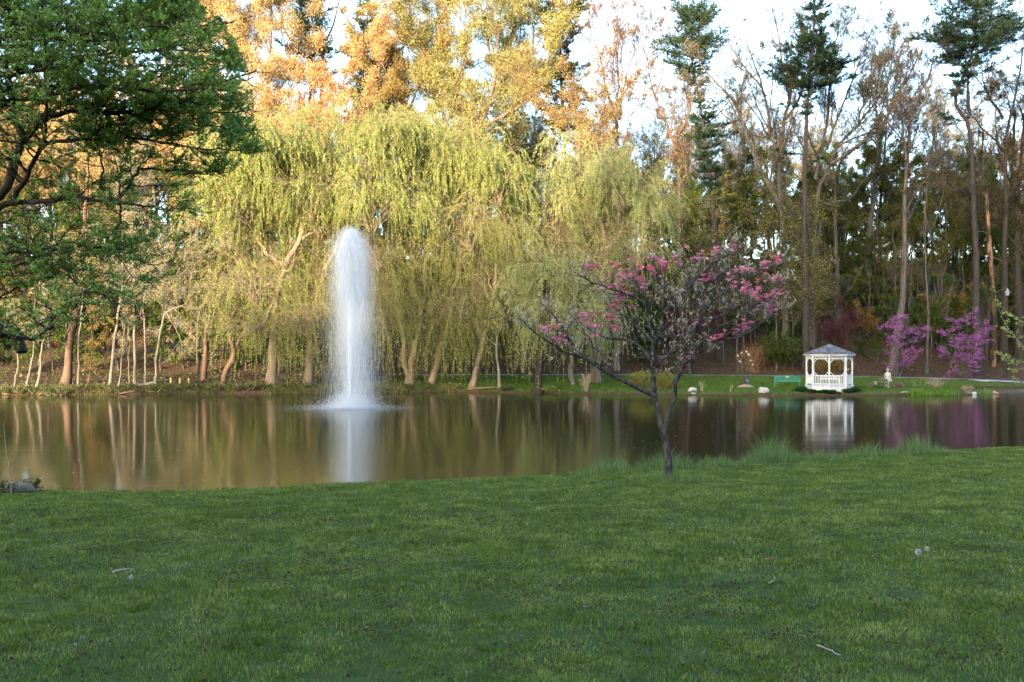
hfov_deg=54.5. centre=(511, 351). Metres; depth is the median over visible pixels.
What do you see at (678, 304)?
slim sapling
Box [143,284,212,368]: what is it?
woodland sapling
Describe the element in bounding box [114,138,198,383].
birch tree
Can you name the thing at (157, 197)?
background tree
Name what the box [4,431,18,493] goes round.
bare sapling
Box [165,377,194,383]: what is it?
plank bench
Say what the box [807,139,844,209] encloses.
woodland tree
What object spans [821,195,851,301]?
woodland tree
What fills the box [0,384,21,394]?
bank weed
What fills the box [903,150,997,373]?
shaded tree
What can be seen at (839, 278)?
slim sapling
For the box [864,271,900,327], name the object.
woodland sapling
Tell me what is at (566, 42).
white pine
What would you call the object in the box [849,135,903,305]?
woodland tree
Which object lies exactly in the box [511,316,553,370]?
woodland sapling
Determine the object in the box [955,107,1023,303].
background tree
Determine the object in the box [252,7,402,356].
orange leaf tree
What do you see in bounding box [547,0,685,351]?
golden tree
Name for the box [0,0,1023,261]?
sky
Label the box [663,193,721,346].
woodland tree
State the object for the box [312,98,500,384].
weeping willow
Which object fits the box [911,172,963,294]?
woodland tree
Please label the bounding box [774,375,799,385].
park bench
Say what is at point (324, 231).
woodland tree
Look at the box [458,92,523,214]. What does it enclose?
background tree
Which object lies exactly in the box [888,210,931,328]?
woodland tree
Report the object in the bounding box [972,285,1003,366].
slim sapling
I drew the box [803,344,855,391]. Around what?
gazebo
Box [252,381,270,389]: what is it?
bank weed
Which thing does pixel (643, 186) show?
bare woodland tree
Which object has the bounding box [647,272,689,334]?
slim sapling
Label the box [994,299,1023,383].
budding branch tree
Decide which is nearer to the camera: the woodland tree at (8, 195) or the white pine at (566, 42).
the white pine at (566, 42)
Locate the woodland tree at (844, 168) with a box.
[825,141,862,273]
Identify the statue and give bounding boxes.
[884,369,891,387]
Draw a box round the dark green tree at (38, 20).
[0,0,281,357]
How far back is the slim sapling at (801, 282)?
104.00 m
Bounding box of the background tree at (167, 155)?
[142,74,216,191]
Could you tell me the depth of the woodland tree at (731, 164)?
131.19 m
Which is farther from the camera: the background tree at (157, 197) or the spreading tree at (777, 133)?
the background tree at (157, 197)
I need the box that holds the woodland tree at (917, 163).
[880,143,948,322]
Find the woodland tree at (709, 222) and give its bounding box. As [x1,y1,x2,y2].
[700,205,727,316]
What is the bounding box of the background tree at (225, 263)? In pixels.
[198,84,245,295]
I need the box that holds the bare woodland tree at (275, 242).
[270,114,284,318]
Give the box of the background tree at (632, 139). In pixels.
[611,117,645,215]
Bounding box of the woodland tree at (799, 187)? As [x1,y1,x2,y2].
[792,171,846,258]
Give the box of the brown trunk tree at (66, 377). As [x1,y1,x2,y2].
[23,123,121,384]
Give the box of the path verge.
[298,374,1023,382]
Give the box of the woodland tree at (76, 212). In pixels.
[57,202,105,284]
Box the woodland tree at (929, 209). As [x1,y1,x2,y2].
[915,175,969,338]
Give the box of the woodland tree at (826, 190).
[785,173,841,327]
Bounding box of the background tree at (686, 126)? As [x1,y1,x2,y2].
[653,59,707,196]
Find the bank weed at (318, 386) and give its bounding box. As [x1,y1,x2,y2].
[310,381,327,389]
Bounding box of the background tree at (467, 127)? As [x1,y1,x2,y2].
[433,91,496,268]
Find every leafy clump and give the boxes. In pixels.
[791,386,807,391]
[807,389,816,392]
[821,389,829,393]
[828,389,838,393]
[841,388,853,392]
[851,387,861,391]
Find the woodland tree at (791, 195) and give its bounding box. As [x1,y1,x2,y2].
[785,192,825,281]
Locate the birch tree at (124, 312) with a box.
[119,296,135,382]
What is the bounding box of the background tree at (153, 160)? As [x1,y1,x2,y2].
[107,101,167,307]
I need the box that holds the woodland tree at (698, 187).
[665,171,708,249]
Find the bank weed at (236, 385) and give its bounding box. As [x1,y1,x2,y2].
[221,381,252,390]
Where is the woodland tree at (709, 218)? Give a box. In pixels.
[682,200,722,310]
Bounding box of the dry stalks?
[578,373,591,391]
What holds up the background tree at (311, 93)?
on the terrain at (632, 363)
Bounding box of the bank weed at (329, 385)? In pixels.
[325,381,355,387]
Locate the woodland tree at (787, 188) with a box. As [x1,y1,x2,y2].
[759,141,795,249]
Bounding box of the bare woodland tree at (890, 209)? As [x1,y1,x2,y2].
[882,161,907,288]
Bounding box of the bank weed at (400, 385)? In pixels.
[382,381,409,389]
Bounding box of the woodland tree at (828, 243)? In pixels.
[807,195,840,327]
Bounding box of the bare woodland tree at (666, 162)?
[644,125,674,229]
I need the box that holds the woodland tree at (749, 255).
[722,238,761,354]
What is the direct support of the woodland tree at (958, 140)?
on the terrain at (632, 363)
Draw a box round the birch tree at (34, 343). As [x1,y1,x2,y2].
[3,270,62,385]
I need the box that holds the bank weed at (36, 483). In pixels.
[21,477,45,490]
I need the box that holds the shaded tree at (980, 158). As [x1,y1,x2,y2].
[968,121,1023,349]
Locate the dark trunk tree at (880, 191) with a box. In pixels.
[858,64,972,239]
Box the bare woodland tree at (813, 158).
[798,144,820,179]
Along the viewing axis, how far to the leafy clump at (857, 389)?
73.61 m
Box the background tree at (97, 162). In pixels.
[82,94,175,315]
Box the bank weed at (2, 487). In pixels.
[0,479,18,493]
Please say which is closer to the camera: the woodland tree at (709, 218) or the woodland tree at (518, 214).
the woodland tree at (518, 214)
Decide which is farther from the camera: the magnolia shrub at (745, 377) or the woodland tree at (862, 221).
the woodland tree at (862, 221)
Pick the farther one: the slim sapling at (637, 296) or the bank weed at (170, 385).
the slim sapling at (637, 296)
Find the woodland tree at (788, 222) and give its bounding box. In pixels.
[778,184,811,309]
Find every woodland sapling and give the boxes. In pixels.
[0,285,43,340]
[0,305,8,349]
[0,336,23,372]
[1,276,33,302]
[2,276,87,374]
[29,303,67,373]
[41,272,102,367]
[77,293,119,373]
[87,298,137,365]
[95,281,121,339]
[118,268,159,325]
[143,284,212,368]
[145,298,179,370]
[152,246,188,329]
[176,257,226,321]
[191,303,219,364]
[202,289,271,376]
[220,304,255,370]
[222,261,311,373]
[237,295,309,375]
[286,299,331,372]
[303,287,373,363]
[318,296,336,356]
[353,312,386,356]
[361,298,388,369]
[417,310,476,372]
[449,313,485,353]
[472,270,523,341]
[474,262,519,354]
[498,306,541,360]
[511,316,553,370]
[606,262,673,331]
[626,284,670,359]
[628,332,644,361]
[640,259,675,310]
[647,294,672,346]
[661,236,694,308]
[666,284,702,334]
[686,269,712,317]
[697,311,713,352]
[720,262,742,297]
[721,289,741,329]
[721,292,743,339]
[727,282,781,352]
[745,249,781,340]
[747,245,765,279]
[755,325,780,356]
[772,249,802,301]
[789,252,802,315]
[789,300,827,345]
[789,305,801,351]
[798,285,835,323]
[801,266,849,318]
[833,269,869,336]
[840,238,849,291]
[851,253,891,325]
[853,300,881,350]
[854,331,868,357]
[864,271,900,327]
[865,326,886,363]
[874,299,925,352]
[881,288,912,341]
[888,237,939,297]
[892,274,965,347]
[912,308,948,346]
[914,274,997,366]
[918,283,972,324]
[920,281,985,352]
[944,266,972,303]
[949,312,971,350]
[959,302,1008,352]
[985,318,999,341]
[986,273,1013,337]
[1008,300,1023,347]
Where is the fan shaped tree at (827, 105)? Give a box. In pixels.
[787,0,953,359]
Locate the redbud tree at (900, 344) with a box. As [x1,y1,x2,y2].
[877,314,933,376]
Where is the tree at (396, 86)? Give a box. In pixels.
[333,0,495,348]
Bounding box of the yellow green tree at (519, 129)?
[468,0,548,338]
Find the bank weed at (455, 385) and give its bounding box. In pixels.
[442,381,464,388]
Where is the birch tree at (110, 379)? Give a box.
[97,148,164,385]
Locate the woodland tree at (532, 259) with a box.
[522,213,575,352]
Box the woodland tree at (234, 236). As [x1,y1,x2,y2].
[215,171,260,285]
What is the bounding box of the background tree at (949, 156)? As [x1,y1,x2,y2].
[926,130,991,299]
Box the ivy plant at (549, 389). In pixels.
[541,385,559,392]
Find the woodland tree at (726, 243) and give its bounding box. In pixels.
[698,204,732,292]
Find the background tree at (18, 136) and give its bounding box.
[0,68,58,291]
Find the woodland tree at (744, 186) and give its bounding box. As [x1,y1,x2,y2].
[724,177,752,276]
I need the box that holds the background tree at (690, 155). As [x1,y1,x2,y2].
[655,111,718,203]
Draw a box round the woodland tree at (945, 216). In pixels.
[927,167,978,264]
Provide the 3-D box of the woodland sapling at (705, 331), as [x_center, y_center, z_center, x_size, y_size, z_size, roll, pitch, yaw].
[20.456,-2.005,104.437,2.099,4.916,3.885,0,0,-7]
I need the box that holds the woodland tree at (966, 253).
[951,208,1000,328]
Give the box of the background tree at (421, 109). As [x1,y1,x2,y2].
[381,47,452,194]
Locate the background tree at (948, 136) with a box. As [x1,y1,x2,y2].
[925,93,976,223]
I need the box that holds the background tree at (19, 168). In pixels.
[0,88,58,300]
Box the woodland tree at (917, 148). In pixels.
[897,147,936,264]
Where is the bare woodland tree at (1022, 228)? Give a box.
[1000,143,1023,312]
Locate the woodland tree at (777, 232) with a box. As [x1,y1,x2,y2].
[755,219,791,309]
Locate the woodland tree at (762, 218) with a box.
[753,206,789,311]
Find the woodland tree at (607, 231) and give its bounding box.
[599,207,633,312]
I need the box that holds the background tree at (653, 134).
[624,84,683,270]
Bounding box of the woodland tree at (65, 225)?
[55,184,117,335]
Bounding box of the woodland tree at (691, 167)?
[670,140,712,266]
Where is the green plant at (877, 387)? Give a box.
[872,384,883,388]
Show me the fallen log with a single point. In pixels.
(149, 383)
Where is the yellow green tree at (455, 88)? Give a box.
[369,0,584,355]
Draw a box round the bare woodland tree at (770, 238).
[748,125,789,243]
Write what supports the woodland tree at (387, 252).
on the terrain at (632, 363)
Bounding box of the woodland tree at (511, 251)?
[482,205,525,345]
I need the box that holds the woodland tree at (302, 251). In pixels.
[288,218,313,306]
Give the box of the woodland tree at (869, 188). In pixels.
[855,153,883,222]
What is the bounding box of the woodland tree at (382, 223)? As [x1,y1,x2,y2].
[371,179,399,245]
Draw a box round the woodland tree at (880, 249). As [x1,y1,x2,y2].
[871,212,921,298]
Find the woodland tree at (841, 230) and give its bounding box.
[829,213,872,313]
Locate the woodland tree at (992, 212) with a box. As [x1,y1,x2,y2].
[944,169,1002,296]
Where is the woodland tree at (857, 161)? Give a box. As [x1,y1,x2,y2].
[842,143,878,227]
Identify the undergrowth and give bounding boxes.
[0,273,1022,389]
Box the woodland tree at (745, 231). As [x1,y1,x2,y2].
[726,194,756,284]
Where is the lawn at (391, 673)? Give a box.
[0,447,1023,681]
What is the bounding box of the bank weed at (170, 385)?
[163,381,180,389]
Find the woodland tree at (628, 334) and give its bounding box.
[608,205,653,342]
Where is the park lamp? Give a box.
[1005,288,1009,376]
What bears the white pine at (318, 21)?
on the terrain at (632, 363)
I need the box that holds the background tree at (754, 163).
[720,88,777,274]
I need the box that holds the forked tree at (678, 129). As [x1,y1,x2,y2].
[612,0,741,354]
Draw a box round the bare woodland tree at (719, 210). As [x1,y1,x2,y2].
[707,169,735,286]
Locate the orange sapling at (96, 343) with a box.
[81,304,114,383]
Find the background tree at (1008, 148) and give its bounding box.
[977,104,1023,201]
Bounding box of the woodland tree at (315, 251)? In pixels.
[306,222,337,299]
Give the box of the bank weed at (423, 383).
[415,380,429,385]
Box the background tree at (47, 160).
[5,97,75,261]
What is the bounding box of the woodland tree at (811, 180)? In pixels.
[785,167,840,258]
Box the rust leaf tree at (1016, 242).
[947,67,1023,357]
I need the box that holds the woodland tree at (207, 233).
[190,218,225,339]
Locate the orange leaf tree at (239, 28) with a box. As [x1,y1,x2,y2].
[201,0,331,342]
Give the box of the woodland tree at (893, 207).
[848,135,906,322]
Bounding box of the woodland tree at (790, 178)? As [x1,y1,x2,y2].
[769,162,797,228]
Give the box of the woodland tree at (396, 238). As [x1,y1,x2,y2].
[382,181,410,282]
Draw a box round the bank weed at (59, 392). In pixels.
[41,385,72,394]
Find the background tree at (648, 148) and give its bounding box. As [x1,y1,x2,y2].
[627,116,671,273]
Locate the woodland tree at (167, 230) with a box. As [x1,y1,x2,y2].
[141,212,182,343]
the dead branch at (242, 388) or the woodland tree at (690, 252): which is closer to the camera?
the dead branch at (242, 388)
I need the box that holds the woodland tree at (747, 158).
[713,138,761,274]
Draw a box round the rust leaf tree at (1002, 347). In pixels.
[923,0,1023,362]
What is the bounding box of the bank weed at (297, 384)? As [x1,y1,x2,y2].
[286,379,309,387]
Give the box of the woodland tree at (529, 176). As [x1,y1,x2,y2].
[500,161,539,264]
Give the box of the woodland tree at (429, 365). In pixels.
[407,231,448,371]
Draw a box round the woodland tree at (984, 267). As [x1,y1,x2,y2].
[964,200,1011,339]
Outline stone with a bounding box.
[2,482,35,492]
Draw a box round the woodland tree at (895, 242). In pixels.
[876,223,901,313]
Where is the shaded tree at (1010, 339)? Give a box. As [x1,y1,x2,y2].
[1000,110,1023,346]
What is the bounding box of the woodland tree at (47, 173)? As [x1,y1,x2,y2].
[32,153,72,304]
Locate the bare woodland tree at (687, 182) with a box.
[684,169,697,237]
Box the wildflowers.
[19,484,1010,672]
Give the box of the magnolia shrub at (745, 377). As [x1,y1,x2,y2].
[734,351,758,383]
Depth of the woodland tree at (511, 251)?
109.61 m
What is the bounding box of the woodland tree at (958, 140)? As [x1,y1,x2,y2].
[921,134,970,271]
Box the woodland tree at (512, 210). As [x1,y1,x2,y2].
[471,175,522,356]
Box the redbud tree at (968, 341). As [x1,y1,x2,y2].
[936,307,994,380]
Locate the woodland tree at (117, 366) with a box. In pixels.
[90,177,151,370]
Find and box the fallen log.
[139,381,155,386]
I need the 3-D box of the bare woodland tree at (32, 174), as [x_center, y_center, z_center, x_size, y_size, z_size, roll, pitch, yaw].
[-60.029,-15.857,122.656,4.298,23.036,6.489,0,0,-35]
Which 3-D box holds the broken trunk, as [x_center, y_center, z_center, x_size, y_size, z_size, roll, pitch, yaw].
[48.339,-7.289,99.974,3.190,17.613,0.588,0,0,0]
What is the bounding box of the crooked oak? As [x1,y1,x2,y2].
[782,113,892,334]
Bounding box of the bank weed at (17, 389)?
[9,382,34,392]
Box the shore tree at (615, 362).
[609,151,636,370]
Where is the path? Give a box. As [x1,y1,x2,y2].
[278,373,1023,381]
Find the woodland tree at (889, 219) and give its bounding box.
[878,159,917,272]
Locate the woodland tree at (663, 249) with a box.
[646,231,672,310]
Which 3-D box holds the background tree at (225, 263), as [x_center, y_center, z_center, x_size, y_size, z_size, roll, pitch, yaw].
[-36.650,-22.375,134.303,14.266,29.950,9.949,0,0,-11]
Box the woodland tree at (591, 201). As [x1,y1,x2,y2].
[572,141,613,253]
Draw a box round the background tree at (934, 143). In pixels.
[901,58,962,295]
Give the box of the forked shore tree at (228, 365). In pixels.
[200,272,263,384]
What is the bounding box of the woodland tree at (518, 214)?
[483,197,521,287]
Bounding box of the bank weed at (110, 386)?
[96,381,124,391]
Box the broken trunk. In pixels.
[978,192,1006,366]
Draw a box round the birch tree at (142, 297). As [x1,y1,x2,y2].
[108,223,164,382]
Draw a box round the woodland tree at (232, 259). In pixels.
[215,208,254,367]
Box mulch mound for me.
[737,384,753,387]
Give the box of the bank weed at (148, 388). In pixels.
[137,382,162,392]
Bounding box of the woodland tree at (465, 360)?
[442,189,491,373]
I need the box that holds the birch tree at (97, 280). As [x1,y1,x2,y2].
[48,220,111,385]
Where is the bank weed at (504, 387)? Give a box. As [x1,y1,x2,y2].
[499,383,512,390]
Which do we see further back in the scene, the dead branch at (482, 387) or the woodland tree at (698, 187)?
the woodland tree at (698, 187)
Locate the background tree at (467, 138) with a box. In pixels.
[431,89,487,221]
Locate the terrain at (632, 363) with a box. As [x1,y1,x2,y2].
[0,257,1023,395]
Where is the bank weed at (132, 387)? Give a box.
[123,383,141,390]
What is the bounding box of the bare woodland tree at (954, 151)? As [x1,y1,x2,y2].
[948,131,967,265]
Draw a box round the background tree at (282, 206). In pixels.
[259,118,315,239]
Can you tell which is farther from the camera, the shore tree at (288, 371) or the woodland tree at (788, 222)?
the woodland tree at (788, 222)
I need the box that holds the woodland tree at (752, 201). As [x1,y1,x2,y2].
[729,130,788,249]
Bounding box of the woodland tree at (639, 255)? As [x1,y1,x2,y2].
[623,206,658,323]
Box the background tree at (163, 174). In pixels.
[109,107,191,272]
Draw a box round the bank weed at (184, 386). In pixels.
[176,382,192,389]
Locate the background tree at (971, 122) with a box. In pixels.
[930,59,1021,282]
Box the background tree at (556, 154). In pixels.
[532,122,574,210]
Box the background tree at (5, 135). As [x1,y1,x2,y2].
[0,108,25,231]
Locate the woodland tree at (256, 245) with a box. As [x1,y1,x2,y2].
[228,183,278,356]
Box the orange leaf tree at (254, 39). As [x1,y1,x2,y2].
[104,0,296,338]
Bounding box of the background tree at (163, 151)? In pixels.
[151,73,250,306]
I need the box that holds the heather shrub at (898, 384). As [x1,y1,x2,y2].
[889,380,903,387]
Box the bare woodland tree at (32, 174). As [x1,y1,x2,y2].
[9,130,46,312]
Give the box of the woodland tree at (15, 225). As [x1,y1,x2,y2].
[2,170,37,299]
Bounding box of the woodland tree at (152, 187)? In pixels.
[119,159,161,324]
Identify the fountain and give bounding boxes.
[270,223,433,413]
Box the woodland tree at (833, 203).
[807,166,847,294]
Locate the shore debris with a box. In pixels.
[13,386,976,395]
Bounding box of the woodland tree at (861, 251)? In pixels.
[841,213,878,334]
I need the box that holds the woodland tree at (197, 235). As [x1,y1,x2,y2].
[195,208,235,326]
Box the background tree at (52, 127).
[35,77,91,293]
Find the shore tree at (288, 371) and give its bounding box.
[277,336,317,381]
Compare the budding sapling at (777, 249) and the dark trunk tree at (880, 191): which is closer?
the budding sapling at (777, 249)
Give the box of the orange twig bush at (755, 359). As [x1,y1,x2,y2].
[735,342,768,372]
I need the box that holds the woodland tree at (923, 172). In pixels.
[893,159,949,292]
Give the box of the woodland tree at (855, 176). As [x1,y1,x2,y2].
[827,171,867,306]
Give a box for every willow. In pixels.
[156,82,374,387]
[238,81,440,388]
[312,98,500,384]
[371,126,574,383]
[464,121,719,382]
[476,223,645,392]
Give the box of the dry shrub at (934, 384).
[926,379,946,386]
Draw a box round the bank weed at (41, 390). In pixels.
[24,384,52,393]
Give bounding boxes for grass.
[0,379,451,394]
[2,428,956,494]
[368,374,1022,395]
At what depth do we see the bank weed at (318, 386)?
77.25 m
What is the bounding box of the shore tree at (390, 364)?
[378,283,421,380]
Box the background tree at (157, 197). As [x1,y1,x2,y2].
[138,111,171,288]
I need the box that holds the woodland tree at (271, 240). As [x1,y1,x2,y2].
[262,204,303,345]
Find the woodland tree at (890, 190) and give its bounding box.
[878,154,909,225]
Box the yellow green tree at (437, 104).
[392,0,537,347]
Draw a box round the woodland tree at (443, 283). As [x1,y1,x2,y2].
[423,239,450,351]
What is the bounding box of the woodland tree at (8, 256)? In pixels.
[0,210,20,303]
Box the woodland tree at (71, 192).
[50,167,83,289]
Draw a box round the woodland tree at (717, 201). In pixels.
[706,188,744,304]
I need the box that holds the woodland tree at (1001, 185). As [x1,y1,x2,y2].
[982,150,1020,234]
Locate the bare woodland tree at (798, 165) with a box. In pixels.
[764,121,808,225]
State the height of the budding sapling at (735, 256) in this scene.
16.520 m
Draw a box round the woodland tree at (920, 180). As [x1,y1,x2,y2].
[899,171,924,274]
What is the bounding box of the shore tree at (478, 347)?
[474,150,491,373]
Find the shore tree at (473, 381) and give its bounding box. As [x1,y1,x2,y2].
[468,244,520,387]
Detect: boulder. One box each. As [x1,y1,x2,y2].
[688,387,696,391]
[758,387,768,392]
[962,385,973,393]
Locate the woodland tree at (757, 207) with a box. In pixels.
[744,169,762,273]
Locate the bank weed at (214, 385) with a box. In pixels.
[206,380,228,389]
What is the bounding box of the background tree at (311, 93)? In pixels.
[300,55,353,308]
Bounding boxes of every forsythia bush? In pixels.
[624,368,650,389]
[650,369,681,389]
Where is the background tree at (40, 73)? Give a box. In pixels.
[0,66,74,285]
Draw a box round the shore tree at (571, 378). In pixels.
[564,320,586,384]
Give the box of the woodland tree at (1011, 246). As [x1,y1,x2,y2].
[995,210,1023,303]
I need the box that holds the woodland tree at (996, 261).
[979,193,1009,316]
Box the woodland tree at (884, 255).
[862,224,893,315]
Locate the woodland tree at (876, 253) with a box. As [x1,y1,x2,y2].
[871,220,897,274]
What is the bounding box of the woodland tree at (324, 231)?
[304,229,330,281]
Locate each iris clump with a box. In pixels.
[905,388,932,395]
[930,389,958,395]
[982,388,992,393]
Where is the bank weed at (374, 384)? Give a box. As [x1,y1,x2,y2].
[364,382,380,386]
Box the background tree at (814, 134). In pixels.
[791,104,845,189]
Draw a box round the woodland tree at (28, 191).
[16,177,63,289]
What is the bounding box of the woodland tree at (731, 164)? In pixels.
[721,160,761,289]
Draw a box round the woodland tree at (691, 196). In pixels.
[669,178,703,307]
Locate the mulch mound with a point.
(745, 385)
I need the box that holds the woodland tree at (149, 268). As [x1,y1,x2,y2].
[144,211,170,317]
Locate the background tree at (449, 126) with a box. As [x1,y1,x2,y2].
[432,63,459,289]
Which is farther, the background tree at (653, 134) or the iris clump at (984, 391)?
the background tree at (653, 134)
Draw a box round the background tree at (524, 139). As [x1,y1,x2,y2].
[494,90,566,253]
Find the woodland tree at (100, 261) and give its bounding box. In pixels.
[86,217,121,350]
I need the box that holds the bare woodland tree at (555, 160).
[532,135,561,253]
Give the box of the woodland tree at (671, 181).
[655,144,688,241]
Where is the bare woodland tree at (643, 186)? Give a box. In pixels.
[636,155,653,274]
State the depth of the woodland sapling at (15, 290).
110.27 m
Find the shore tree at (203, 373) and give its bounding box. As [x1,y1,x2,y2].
[199,242,227,380]
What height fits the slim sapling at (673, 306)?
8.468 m
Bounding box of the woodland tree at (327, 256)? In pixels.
[311,225,340,312]
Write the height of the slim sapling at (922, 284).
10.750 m
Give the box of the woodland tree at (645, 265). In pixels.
[630,218,671,315]
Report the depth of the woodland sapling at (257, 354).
93.91 m
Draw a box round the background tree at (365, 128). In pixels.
[329,72,390,269]
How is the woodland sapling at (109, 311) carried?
on the terrain at (632, 363)
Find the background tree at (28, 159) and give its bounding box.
[20,95,127,314]
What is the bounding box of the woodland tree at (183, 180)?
[137,155,196,341]
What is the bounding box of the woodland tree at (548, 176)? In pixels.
[523,162,581,354]
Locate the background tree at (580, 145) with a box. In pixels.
[556,112,612,229]
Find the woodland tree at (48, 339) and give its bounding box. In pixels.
[27,227,68,347]
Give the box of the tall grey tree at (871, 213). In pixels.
[848,0,953,325]
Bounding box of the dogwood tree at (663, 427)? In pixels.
[508,226,796,476]
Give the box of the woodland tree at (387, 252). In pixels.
[371,220,405,272]
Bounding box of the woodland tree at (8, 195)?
[0,189,35,324]
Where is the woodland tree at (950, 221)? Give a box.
[929,190,965,292]
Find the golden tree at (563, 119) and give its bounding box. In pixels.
[499,40,654,364]
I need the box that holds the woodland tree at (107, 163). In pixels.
[76,161,135,334]
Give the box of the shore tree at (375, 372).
[374,279,396,379]
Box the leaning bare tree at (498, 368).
[459,283,522,388]
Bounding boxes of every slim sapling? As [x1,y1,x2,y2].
[595,270,614,352]
[610,306,635,369]
[620,260,658,327]
[628,239,670,336]
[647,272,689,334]
[657,275,688,344]
[660,269,698,364]
[686,243,711,336]
[704,293,723,333]
[705,257,739,365]
[741,258,771,350]
[770,253,802,334]
[778,266,829,319]
[799,254,835,338]
[816,247,863,322]
[816,257,862,344]
[847,265,892,345]
[849,293,870,335]
[863,247,897,344]
[877,228,917,312]
[894,238,924,346]
[907,248,939,343]
[909,291,950,365]
[921,276,959,362]
[937,276,967,328]
[958,293,991,328]
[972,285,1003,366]
[980,253,1023,322]
[984,268,1023,317]
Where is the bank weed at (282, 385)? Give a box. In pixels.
[272,378,300,388]
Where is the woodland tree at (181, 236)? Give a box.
[152,199,200,348]
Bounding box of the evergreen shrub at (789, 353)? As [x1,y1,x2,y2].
[753,325,816,368]
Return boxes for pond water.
[0,387,1023,490]
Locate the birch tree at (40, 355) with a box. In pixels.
[32,251,70,386]
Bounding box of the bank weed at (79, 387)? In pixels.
[67,382,95,391]
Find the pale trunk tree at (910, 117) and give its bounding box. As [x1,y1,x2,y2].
[851,6,1023,374]
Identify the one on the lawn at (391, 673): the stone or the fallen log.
the stone
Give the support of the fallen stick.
on the lawn at (391, 673)
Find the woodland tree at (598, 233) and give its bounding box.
[579,212,609,267]
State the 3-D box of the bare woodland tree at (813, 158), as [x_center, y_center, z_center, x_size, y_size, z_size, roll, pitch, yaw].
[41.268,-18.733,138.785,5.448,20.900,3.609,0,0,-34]
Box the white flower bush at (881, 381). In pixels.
[877,376,890,387]
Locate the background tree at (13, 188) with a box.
[0,122,40,213]
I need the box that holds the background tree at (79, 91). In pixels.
[62,61,164,307]
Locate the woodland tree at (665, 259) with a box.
[643,202,686,326]
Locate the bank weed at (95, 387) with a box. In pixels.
[82,382,102,393]
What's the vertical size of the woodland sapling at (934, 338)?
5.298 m
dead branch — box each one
[120,382,143,394]
[236,385,251,390]
[468,379,498,389]
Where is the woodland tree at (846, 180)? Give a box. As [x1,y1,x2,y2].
[830,167,869,288]
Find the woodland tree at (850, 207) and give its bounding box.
[832,195,864,323]
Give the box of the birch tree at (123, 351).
[111,305,136,385]
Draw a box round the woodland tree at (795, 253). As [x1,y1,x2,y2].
[769,239,799,299]
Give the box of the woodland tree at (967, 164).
[943,142,998,258]
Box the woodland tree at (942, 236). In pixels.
[931,203,983,334]
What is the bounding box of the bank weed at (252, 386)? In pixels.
[242,380,257,389]
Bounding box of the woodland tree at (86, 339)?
[55,205,108,341]
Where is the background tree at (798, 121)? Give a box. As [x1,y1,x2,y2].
[780,93,834,192]
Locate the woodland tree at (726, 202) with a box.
[692,177,745,324]
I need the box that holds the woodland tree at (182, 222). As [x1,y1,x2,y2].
[168,198,208,297]
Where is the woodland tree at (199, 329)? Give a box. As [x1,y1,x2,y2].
[174,237,217,373]
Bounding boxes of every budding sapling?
[666,185,745,374]
[694,203,772,368]
[738,190,807,370]
[750,237,825,367]
[766,238,839,333]
[776,186,845,370]
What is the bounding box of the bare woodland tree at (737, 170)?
[735,134,766,287]
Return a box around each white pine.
[273,0,340,299]
[337,0,393,281]
[522,0,593,344]
[648,0,739,362]
[760,0,866,373]
[907,0,1023,375]
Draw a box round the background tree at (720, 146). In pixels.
[694,107,741,264]
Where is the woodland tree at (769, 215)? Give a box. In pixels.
[759,193,778,251]
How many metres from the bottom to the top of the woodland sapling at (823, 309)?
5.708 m
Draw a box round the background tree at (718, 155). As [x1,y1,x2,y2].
[684,122,739,303]
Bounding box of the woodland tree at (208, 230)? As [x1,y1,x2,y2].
[195,177,228,303]
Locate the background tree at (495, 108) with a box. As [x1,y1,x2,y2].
[478,51,548,150]
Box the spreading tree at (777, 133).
[673,0,839,365]
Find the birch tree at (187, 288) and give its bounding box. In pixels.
[125,210,237,385]
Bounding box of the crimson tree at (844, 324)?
[812,290,869,370]
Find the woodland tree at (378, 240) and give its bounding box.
[349,213,384,268]
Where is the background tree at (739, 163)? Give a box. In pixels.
[705,68,768,276]
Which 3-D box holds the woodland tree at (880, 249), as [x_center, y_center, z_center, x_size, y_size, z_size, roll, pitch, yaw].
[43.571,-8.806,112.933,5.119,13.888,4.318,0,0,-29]
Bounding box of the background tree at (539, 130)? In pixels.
[505,86,561,235]
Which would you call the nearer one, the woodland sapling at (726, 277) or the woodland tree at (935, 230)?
the woodland tree at (935, 230)
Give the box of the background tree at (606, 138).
[583,84,632,285]
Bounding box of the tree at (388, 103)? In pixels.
[357,18,411,340]
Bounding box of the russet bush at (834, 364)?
[804,356,855,373]
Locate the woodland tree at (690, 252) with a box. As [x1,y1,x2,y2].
[682,233,720,331]
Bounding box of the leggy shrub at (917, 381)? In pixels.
[907,377,928,386]
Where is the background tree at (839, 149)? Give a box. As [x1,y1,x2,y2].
[808,100,863,278]
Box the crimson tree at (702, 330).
[664,294,728,373]
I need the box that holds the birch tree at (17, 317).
[0,293,32,386]
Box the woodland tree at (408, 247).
[396,186,428,305]
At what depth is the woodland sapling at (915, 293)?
130.23 m
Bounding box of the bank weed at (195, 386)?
[187,380,205,389]
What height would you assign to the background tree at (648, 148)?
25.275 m
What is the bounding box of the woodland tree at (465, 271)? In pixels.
[443,193,491,361]
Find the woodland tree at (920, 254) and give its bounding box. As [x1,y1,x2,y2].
[907,218,933,312]
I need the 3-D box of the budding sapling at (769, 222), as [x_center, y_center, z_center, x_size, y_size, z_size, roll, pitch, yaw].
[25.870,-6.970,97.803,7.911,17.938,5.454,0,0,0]
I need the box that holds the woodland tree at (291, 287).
[276,239,306,371]
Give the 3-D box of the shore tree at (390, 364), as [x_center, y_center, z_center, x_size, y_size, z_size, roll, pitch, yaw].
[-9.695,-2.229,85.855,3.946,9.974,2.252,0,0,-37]
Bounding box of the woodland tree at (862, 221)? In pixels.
[850,197,884,257]

